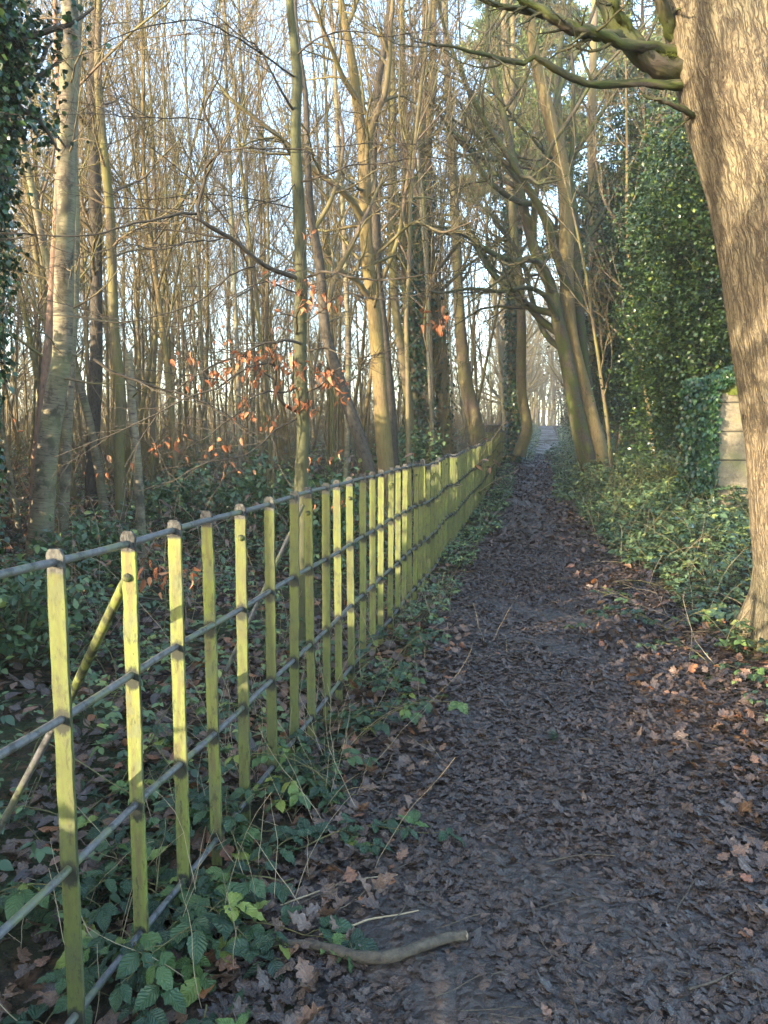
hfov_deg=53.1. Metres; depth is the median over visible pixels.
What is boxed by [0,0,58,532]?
woodland tree
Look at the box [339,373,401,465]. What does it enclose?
hazel shrub
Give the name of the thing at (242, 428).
hazel shrub
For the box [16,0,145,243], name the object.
woodland tree
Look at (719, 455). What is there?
stone pillar
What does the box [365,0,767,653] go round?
oak tree
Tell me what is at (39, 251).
woodland tree
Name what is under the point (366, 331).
woodland tree
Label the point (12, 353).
woodland tree
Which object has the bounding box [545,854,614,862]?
twig
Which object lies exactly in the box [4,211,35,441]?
woodland tree
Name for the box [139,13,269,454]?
woodland tree
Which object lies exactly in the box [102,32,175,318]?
woodland tree
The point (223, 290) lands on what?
woodland tree
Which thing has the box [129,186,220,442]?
woodland tree
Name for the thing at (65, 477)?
second birch
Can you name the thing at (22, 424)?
hazel shrub
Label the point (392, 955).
fallen branch
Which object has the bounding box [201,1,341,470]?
woodland tree
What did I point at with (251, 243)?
woodland tree
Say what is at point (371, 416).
hazel shrub
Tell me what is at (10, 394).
woodland tree
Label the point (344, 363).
woodland tree
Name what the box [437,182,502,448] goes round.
woodland tree
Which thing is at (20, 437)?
hazel shrub
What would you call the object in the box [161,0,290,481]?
woodland tree
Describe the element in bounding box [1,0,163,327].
woodland tree
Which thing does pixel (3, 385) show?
woodland tree
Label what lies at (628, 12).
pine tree
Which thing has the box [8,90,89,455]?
woodland tree
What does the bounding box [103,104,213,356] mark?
woodland tree
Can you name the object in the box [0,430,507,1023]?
fence
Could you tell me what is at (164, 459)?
hazel shrub
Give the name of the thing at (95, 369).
dark stemmed tree
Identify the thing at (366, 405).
woodland tree
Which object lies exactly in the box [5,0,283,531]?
woodland tree
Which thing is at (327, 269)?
woodland tree
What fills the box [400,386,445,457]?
hazel shrub
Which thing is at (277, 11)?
sky
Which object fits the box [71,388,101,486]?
hazel shrub
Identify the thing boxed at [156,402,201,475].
hazel shrub
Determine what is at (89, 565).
evergreen bush
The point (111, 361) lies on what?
woodland tree
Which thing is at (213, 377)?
woodland tree
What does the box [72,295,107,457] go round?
woodland tree
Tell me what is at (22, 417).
hazel shrub
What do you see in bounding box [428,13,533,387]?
woodland tree
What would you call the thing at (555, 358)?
avenue tree
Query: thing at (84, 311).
woodland tree
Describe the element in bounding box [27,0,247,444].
woodland tree
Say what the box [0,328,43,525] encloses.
hazel shrub
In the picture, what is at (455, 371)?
woodland tree
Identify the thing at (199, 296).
woodland tree
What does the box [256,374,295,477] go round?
hazel shrub
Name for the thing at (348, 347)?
woodland tree
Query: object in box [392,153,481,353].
woodland tree
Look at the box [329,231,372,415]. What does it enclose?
woodland tree
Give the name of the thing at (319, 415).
woodland tree
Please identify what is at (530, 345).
avenue tree
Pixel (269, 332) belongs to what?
woodland tree
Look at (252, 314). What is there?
woodland tree
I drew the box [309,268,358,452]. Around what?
woodland tree
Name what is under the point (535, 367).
avenue tree
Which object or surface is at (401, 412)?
hazel shrub
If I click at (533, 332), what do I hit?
avenue tree
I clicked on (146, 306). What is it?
woodland tree
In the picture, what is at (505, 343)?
avenue tree
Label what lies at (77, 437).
hazel shrub
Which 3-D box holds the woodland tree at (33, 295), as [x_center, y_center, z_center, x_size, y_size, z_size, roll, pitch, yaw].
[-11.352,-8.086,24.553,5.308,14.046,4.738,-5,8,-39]
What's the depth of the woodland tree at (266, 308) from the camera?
19.03 m
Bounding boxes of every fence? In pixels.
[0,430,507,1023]
[467,424,501,438]
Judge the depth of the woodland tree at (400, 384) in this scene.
25.52 m
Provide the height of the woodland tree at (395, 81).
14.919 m
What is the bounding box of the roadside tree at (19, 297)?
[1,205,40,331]
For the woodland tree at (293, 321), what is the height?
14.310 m
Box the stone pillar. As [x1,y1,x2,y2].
[674,365,747,519]
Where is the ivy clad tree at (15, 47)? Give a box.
[0,0,111,609]
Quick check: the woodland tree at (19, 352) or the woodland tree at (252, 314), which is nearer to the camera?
the woodland tree at (252, 314)
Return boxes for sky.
[0,0,654,425]
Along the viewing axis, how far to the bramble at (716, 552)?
5.73 m
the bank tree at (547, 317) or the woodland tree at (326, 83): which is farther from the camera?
the bank tree at (547, 317)
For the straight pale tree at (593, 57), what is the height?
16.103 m
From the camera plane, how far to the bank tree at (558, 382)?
50.25 m
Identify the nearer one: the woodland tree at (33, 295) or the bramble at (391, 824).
the bramble at (391, 824)
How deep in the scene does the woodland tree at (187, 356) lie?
23.41 m
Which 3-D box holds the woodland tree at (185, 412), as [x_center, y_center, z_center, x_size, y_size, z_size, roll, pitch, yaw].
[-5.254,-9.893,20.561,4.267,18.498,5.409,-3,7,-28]
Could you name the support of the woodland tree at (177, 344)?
on the ground
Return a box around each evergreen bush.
[0,542,113,673]
[12,504,166,591]
[120,460,250,551]
[207,447,332,551]
[275,449,394,578]
[368,418,455,509]
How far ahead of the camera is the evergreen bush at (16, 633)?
5.21 m
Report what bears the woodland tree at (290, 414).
on the ground
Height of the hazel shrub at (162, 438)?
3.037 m
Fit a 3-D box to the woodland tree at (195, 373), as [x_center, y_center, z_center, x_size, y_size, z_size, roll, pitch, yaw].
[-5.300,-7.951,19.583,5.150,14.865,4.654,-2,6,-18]
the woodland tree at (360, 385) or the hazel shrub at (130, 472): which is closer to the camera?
the hazel shrub at (130, 472)
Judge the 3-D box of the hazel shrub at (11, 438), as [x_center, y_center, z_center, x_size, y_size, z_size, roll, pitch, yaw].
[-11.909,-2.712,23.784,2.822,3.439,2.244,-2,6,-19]
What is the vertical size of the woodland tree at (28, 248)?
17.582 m
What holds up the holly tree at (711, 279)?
on the ground
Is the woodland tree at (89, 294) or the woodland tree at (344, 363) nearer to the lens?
the woodland tree at (344, 363)
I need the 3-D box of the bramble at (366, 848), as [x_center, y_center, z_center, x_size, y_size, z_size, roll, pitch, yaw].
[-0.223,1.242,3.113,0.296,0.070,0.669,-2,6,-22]
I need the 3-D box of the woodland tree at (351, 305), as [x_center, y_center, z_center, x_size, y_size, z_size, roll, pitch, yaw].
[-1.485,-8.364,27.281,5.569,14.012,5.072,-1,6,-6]
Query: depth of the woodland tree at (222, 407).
38.29 m
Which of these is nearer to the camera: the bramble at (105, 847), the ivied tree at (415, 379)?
the bramble at (105, 847)
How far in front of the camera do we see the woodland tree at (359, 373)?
24.79 m
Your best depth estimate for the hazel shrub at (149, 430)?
18.33 m
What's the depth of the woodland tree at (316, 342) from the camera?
44.28 m
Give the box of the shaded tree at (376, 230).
[314,0,486,474]
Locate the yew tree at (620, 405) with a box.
[545,307,677,456]
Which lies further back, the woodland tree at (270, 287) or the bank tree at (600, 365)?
the woodland tree at (270, 287)
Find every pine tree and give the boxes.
[456,0,597,428]
[526,0,672,447]
[617,0,679,170]
[652,14,715,246]
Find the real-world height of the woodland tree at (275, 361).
12.726 m
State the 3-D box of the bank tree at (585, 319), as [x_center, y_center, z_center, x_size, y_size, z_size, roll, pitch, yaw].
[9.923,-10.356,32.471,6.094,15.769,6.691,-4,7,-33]
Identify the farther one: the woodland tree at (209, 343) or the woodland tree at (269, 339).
the woodland tree at (209, 343)
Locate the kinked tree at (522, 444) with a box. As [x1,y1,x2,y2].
[446,0,586,457]
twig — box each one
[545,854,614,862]
[688,968,739,990]
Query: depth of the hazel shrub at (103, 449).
15.95 m
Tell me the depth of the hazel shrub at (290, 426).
31.36 m
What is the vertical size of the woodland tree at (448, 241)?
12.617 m
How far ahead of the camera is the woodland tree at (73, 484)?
13.62 m
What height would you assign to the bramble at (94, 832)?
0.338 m
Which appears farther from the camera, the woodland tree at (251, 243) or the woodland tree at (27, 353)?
the woodland tree at (27, 353)
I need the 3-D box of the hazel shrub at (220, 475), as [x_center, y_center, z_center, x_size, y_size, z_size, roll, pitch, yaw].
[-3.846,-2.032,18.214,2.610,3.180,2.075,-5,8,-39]
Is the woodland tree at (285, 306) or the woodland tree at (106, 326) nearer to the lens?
the woodland tree at (106, 326)
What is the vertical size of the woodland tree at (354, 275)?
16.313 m
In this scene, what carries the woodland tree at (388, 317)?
on the ground
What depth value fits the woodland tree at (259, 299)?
34.41 m
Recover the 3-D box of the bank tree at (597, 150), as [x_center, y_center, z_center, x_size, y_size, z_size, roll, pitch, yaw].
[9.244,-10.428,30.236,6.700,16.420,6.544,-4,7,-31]
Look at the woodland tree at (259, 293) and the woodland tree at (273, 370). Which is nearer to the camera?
the woodland tree at (273, 370)
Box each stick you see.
[275,874,397,906]
[319,910,418,935]
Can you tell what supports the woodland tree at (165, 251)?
on the ground
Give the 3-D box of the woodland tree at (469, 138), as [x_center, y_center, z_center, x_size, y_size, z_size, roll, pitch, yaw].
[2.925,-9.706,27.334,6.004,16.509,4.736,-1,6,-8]
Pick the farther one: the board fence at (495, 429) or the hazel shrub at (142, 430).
the board fence at (495, 429)
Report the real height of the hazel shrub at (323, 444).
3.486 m
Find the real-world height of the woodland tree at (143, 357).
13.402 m
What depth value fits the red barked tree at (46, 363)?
10.71 m
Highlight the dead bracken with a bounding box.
[0,428,518,688]
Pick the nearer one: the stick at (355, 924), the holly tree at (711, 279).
the stick at (355, 924)
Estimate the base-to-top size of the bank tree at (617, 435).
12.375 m
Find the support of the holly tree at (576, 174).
on the ground
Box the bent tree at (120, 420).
[46,0,218,518]
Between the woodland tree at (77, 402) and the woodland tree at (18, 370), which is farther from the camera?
the woodland tree at (18, 370)
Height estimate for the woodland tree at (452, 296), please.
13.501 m
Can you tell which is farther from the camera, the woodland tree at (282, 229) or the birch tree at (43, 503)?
the woodland tree at (282, 229)
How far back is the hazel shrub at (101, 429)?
23.49 m
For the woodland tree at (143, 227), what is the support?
on the ground
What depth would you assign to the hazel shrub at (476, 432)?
22.22 m
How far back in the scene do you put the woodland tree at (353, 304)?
38.73 m
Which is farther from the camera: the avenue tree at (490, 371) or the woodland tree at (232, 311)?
the avenue tree at (490, 371)
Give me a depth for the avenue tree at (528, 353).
83.38 m
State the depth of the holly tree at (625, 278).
15.53 m
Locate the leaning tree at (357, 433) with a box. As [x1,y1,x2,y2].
[234,0,414,514]
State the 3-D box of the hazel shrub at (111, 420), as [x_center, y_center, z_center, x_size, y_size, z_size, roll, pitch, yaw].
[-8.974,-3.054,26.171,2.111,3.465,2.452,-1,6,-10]
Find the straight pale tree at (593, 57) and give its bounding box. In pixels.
[495,0,655,436]
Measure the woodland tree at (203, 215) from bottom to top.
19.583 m
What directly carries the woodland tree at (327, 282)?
on the ground
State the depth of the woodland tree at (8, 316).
24.59 m
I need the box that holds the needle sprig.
[547,728,557,741]
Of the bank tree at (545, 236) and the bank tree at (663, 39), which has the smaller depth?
the bank tree at (663, 39)
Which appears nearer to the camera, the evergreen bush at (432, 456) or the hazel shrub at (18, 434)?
the evergreen bush at (432, 456)
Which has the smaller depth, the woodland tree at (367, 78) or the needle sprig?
the needle sprig
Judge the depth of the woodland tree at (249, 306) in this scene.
38.17 m
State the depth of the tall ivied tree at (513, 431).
28.32 m
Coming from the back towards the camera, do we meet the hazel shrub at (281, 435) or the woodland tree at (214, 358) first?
the woodland tree at (214, 358)
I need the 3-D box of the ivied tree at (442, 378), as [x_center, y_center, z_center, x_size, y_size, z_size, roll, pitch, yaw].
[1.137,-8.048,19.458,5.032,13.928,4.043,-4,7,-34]
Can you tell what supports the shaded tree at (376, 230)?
on the ground
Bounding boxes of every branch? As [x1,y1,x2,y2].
[41,591,201,606]
[206,930,467,964]
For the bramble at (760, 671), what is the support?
on the ground
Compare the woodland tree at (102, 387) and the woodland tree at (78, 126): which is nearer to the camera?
the woodland tree at (78, 126)
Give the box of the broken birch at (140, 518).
[124,350,149,573]
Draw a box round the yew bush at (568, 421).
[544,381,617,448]
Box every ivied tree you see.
[293,0,465,454]
[356,0,540,458]
[369,0,457,459]
[432,0,599,463]
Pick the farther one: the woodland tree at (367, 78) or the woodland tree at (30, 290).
the woodland tree at (30, 290)
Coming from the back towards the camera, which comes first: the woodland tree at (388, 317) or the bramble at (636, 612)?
the woodland tree at (388, 317)
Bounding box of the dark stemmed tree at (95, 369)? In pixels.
[13,0,160,518]
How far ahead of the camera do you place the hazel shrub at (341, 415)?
27.60 m
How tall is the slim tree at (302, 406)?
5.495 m
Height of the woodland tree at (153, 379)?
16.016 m
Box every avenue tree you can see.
[466,197,541,421]
[469,202,556,395]
[477,225,542,375]
[479,274,550,385]
[484,207,559,388]
[491,262,560,390]
[524,294,544,380]
[526,317,541,399]
[528,282,552,423]
[546,344,561,373]
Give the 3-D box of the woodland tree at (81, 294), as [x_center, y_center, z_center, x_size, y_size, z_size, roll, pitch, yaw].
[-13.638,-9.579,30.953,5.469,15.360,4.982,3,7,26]
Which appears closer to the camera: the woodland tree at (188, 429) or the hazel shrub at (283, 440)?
the hazel shrub at (283, 440)
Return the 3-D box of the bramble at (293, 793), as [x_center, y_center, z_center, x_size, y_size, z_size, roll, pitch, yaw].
[-0.458,1.138,3.307,0.479,0.265,0.995,4,7,30]
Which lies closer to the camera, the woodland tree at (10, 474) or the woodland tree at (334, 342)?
the woodland tree at (10, 474)
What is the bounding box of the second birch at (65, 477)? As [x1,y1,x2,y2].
[23,0,147,546]
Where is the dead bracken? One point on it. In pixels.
(157, 547)
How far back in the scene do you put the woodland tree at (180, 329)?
44.77 m
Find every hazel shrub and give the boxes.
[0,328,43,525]
[0,377,127,488]
[0,379,33,447]
[0,389,30,475]
[0,434,31,512]
[3,394,37,464]
[3,398,30,458]
[6,402,31,465]
[8,388,31,449]
[12,406,31,462]
[23,414,127,520]
[60,350,206,527]
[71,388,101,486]
[72,356,127,476]
[72,403,85,466]
[73,368,184,483]
[73,390,113,463]
[74,330,203,498]
[75,384,147,481]
[78,407,157,486]
[80,411,144,461]
[100,391,131,469]
[102,365,209,485]
[110,379,163,471]
[126,384,182,498]
[127,376,188,481]
[137,354,278,510]
[144,405,203,481]
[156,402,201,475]
[158,360,254,489]
[167,417,211,462]
[221,399,313,522]
[226,371,340,495]
[227,395,266,455]
[227,418,311,496]
[233,373,312,466]
[235,372,334,486]
[248,389,313,481]
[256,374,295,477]
[269,390,296,460]
[276,390,309,461]
[288,390,344,461]
[292,406,351,480]
[294,362,374,457]
[295,385,371,469]
[310,394,353,470]
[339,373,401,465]
[341,362,423,470]
[351,343,444,477]
[362,376,404,448]
[371,366,455,452]
[394,384,498,506]
[396,364,481,457]
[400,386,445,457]
[412,347,536,466]
[421,365,498,450]
[452,383,503,448]
[453,382,504,453]
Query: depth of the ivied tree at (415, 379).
18.53 m
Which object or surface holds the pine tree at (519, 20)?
on the ground
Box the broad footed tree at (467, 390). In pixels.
[387,0,499,444]
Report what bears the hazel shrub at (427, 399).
on the ground
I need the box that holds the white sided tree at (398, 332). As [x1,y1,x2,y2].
[319,4,490,454]
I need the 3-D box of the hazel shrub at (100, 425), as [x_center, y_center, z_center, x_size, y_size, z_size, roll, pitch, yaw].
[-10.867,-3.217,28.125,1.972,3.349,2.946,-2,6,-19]
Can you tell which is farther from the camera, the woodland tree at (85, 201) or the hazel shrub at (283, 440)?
the hazel shrub at (283, 440)
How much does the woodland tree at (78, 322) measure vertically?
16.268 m
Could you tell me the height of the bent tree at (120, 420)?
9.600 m
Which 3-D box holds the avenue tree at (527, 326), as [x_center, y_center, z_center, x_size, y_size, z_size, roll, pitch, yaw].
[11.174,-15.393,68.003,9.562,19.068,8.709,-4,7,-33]
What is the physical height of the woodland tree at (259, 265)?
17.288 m
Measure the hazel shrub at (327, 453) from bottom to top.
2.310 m
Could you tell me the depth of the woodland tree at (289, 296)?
40.00 m
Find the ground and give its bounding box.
[0,425,767,1023]
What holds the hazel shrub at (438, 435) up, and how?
on the ground
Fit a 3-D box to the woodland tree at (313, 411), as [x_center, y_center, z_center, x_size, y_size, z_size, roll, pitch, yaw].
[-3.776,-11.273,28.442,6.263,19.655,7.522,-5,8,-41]
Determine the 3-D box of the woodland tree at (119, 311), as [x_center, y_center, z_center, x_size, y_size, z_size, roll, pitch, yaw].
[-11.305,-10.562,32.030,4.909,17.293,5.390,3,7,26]
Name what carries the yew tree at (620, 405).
on the ground
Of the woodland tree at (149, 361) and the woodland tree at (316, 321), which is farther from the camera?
the woodland tree at (316, 321)
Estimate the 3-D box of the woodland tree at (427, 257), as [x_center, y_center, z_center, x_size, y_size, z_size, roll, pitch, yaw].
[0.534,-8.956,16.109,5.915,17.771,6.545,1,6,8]
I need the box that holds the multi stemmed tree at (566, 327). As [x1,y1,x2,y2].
[349,0,662,480]
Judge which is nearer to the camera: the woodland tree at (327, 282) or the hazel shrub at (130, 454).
the hazel shrub at (130, 454)
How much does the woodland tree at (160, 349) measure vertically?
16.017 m
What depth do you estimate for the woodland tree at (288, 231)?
29.30 m
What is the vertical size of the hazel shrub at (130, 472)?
3.015 m
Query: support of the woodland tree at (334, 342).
on the ground
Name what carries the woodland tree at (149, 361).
on the ground
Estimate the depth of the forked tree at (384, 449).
11.31 m
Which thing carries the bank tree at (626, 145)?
on the ground
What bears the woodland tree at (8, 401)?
on the ground
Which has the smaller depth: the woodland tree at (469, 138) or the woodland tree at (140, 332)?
the woodland tree at (469, 138)
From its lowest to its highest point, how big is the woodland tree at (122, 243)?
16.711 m
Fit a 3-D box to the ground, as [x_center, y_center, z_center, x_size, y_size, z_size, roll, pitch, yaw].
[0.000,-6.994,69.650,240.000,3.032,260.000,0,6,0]
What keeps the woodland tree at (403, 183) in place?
on the ground
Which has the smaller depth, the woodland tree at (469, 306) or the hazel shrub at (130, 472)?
the hazel shrub at (130, 472)
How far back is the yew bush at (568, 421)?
34.67 m
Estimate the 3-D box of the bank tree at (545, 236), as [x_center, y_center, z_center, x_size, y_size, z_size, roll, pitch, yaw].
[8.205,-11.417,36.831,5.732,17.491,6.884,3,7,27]
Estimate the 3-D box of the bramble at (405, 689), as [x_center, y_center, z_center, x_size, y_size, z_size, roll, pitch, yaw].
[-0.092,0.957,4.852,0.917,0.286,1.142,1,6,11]
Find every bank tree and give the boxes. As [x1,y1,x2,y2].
[492,0,642,487]
[494,0,684,471]
[498,108,614,339]
[505,0,657,434]
[525,191,586,376]
[527,48,662,328]
[528,87,615,438]
[535,270,571,439]
[579,72,662,446]
[580,4,678,462]
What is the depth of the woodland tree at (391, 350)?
40.52 m
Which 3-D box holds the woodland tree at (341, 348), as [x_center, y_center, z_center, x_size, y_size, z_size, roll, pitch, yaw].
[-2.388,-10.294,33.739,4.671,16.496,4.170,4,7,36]
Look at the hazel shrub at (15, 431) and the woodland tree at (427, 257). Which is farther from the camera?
the hazel shrub at (15, 431)
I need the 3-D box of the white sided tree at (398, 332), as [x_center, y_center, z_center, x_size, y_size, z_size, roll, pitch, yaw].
[0.425,-7.572,17.682,3.833,13.305,3.009,-4,7,-33]
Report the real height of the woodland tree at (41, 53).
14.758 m
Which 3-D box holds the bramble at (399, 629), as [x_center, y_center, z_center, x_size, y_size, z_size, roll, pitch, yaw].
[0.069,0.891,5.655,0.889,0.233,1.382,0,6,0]
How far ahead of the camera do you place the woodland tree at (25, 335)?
35.44 m
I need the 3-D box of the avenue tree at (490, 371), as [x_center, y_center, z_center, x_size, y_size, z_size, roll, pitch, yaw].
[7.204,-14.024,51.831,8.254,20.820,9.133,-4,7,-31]
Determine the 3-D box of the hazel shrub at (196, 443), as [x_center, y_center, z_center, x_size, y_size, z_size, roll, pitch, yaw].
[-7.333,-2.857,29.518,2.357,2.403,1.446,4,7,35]
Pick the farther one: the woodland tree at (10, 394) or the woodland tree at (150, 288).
the woodland tree at (10, 394)
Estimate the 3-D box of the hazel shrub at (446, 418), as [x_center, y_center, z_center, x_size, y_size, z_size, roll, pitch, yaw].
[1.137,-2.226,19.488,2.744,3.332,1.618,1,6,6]
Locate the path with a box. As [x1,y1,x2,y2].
[287,426,767,1023]
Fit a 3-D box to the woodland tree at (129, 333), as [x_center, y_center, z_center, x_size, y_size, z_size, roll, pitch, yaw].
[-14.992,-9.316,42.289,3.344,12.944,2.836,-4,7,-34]
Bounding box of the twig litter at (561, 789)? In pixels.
[221,543,767,1023]
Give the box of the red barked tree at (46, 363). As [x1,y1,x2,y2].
[0,0,130,527]
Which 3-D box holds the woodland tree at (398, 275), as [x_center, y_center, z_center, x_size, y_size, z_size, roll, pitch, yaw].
[0.545,-8.982,27.520,5.710,15.023,5.160,2,6,22]
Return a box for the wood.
[0,92,679,456]
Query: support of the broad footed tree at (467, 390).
on the ground
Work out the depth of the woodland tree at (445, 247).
22.56 m
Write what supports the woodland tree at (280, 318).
on the ground
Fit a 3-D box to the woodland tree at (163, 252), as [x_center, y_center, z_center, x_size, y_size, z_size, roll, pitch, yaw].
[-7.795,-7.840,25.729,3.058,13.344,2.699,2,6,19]
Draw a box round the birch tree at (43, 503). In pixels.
[3,0,142,589]
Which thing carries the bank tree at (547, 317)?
on the ground
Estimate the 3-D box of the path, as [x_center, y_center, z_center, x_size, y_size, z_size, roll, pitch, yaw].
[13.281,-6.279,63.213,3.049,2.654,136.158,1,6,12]
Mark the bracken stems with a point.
(78, 506)
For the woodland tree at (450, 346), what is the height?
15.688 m
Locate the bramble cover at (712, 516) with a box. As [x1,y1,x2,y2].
[0,422,767,948]
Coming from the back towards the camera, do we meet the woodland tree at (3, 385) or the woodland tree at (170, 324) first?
the woodland tree at (170, 324)
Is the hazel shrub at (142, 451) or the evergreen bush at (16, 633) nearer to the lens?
the evergreen bush at (16, 633)
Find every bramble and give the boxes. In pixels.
[0,410,751,842]
[0,724,206,871]
[0,809,132,957]
[0,817,194,1023]
[40,856,289,1013]
[60,751,465,997]
[79,832,254,972]
[112,790,378,972]
[117,987,252,1023]
[195,718,404,779]
[201,728,381,832]
[285,785,393,858]
[299,628,448,714]
[342,608,451,658]
[563,587,747,631]
[635,636,767,682]
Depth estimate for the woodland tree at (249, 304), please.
28.69 m
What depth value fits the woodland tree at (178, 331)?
25.12 m
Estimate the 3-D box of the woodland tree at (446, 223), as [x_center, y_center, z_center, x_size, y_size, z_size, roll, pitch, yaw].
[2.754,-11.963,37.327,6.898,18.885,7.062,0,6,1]
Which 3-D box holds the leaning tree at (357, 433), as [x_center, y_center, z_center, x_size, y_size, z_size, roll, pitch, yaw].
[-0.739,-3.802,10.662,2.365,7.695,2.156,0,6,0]
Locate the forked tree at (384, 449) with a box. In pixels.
[200,0,491,527]
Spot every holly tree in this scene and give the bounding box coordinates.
[543,145,656,450]
[559,92,713,463]
[577,93,732,439]
[578,54,685,464]
[588,199,731,479]
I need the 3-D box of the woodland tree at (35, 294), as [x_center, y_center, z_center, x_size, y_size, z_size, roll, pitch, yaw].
[-9.774,-8.316,22.349,6.451,15.189,5.758,5,8,41]
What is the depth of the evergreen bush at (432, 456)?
14.35 m
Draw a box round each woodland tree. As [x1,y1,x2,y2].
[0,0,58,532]
[0,0,147,487]
[0,2,118,324]
[0,37,85,531]
[0,63,37,471]
[0,208,42,456]
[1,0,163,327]
[1,105,48,428]
[1,275,36,430]
[2,54,89,365]
[4,2,147,483]
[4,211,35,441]
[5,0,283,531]
[5,97,86,356]
[5,186,51,400]
[5,270,29,434]
[5,275,47,403]
[6,199,48,389]
[7,0,212,486]
[7,234,30,453]
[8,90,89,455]
[8,180,79,453]
[9,1,133,482]
[11,135,54,269]
[13,0,136,479]
[13,0,157,253]
[13,0,211,385]
[13,87,131,356]
[14,1,51,228]
[14,53,143,515]
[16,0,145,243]
[18,97,102,460]
[21,96,158,485]
[23,27,134,398]
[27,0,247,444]
[28,2,143,389]
[29,0,137,391]
[29,146,127,419]
[36,0,357,523]
[39,5,120,397]
[40,0,332,499]
[41,215,129,422]
[44,0,262,467]
[51,0,221,458]
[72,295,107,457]
[78,293,110,424]
[79,212,136,429]
[80,0,258,511]
[81,0,366,502]
[81,208,133,399]
[83,0,268,483]
[84,0,195,374]
[86,0,213,373]
[86,67,148,451]
[86,71,219,405]
[88,163,204,452]
[88,268,132,396]
[102,0,266,491]
[102,0,305,499]
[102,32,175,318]
[103,89,188,465]
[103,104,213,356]
[105,210,175,394]
[110,0,309,430]
[111,0,255,469]
[114,1,189,409]
[115,0,247,475]
[119,13,204,476]
[125,0,269,478]
[126,266,175,439]
[127,116,230,465]
[127,151,191,422]
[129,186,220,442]
[130,164,188,451]
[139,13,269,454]
[140,221,217,425]
[143,180,191,433]
[146,130,231,468]
[148,171,209,415]
[159,202,244,445]
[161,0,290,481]
[163,28,276,376]
[168,182,244,445]
[170,0,330,497]
[173,135,264,457]
[175,31,355,470]
[175,87,266,453]
[176,191,241,456]
[183,261,230,453]
[184,247,244,442]
[187,0,324,484]
[188,0,378,480]
[191,96,310,454]
[195,131,307,461]
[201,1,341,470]
[202,0,398,461]
[203,116,283,469]
[208,0,323,462]
[208,0,417,479]
[210,0,525,486]
[214,0,306,427]
[214,112,315,441]
[218,194,253,436]
[220,168,292,425]
[223,157,293,435]
[226,149,292,460]
[227,0,409,484]
[237,168,292,415]
[238,7,354,450]
[239,187,291,393]
[241,167,318,405]
[248,0,492,305]
[248,230,292,448]
[250,187,319,441]
[251,9,441,470]
[256,0,536,463]
[257,2,462,481]
[269,129,342,377]
[269,255,310,447]
[270,91,390,451]
[270,190,323,457]
[270,202,317,432]
[271,212,325,443]
[273,11,357,430]
[274,107,392,417]
[275,0,387,479]
[276,74,395,452]
[279,59,396,463]
[279,100,368,452]
[280,0,416,416]
[281,0,501,451]
[283,0,498,460]
[284,150,384,456]
[286,133,350,445]
[307,135,360,363]
[308,282,324,406]
[309,174,362,444]
[309,203,354,460]
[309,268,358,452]
[310,0,489,352]
[310,175,398,468]
[315,0,545,497]
[316,221,455,388]
[317,129,384,423]
[318,81,416,472]
[318,96,413,373]
[318,174,394,417]
[319,0,484,306]
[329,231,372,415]
[334,0,505,347]
[337,248,397,370]
[340,61,437,440]
[345,34,488,436]
[346,106,401,376]
[348,0,574,393]
[351,100,449,429]
[388,49,497,334]
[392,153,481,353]
[395,0,569,396]
[401,106,486,435]
[410,11,501,392]
[417,0,524,396]
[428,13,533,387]
[432,172,479,374]
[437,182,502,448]
[441,224,463,430]
[444,228,484,431]
[445,207,470,423]
[450,54,584,447]
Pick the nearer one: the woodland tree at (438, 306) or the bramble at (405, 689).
the bramble at (405, 689)
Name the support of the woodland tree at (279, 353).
on the ground
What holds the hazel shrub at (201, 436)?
on the ground
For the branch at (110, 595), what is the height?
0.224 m
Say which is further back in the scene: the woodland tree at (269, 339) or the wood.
the wood
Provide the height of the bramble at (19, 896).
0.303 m
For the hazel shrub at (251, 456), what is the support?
on the ground
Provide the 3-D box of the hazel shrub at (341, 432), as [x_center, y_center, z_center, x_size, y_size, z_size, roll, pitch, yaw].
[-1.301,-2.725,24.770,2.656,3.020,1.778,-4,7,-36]
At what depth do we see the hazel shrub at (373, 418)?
17.59 m
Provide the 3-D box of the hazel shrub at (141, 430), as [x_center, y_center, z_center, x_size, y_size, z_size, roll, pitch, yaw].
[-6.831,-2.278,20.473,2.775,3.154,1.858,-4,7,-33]
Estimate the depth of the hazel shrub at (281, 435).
19.41 m
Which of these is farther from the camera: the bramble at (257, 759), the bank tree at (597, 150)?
the bank tree at (597, 150)
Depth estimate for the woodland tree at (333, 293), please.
33.59 m
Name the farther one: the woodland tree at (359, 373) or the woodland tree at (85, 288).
the woodland tree at (359, 373)
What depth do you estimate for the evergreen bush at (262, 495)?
10.35 m
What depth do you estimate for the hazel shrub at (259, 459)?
15.27 m
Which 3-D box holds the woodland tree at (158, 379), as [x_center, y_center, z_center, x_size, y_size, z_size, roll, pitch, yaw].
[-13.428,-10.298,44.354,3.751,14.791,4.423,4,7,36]
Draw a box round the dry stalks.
[0,479,750,1022]
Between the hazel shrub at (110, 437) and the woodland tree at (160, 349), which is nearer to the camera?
the hazel shrub at (110, 437)
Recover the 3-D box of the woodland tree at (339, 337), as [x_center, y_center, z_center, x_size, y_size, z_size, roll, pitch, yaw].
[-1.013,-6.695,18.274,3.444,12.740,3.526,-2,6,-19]
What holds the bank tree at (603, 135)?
on the ground
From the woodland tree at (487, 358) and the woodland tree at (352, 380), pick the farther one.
the woodland tree at (352, 380)
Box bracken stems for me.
[0,431,514,687]
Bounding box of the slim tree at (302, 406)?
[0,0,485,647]
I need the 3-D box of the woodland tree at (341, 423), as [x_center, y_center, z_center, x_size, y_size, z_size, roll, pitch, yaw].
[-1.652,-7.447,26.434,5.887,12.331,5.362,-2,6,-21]

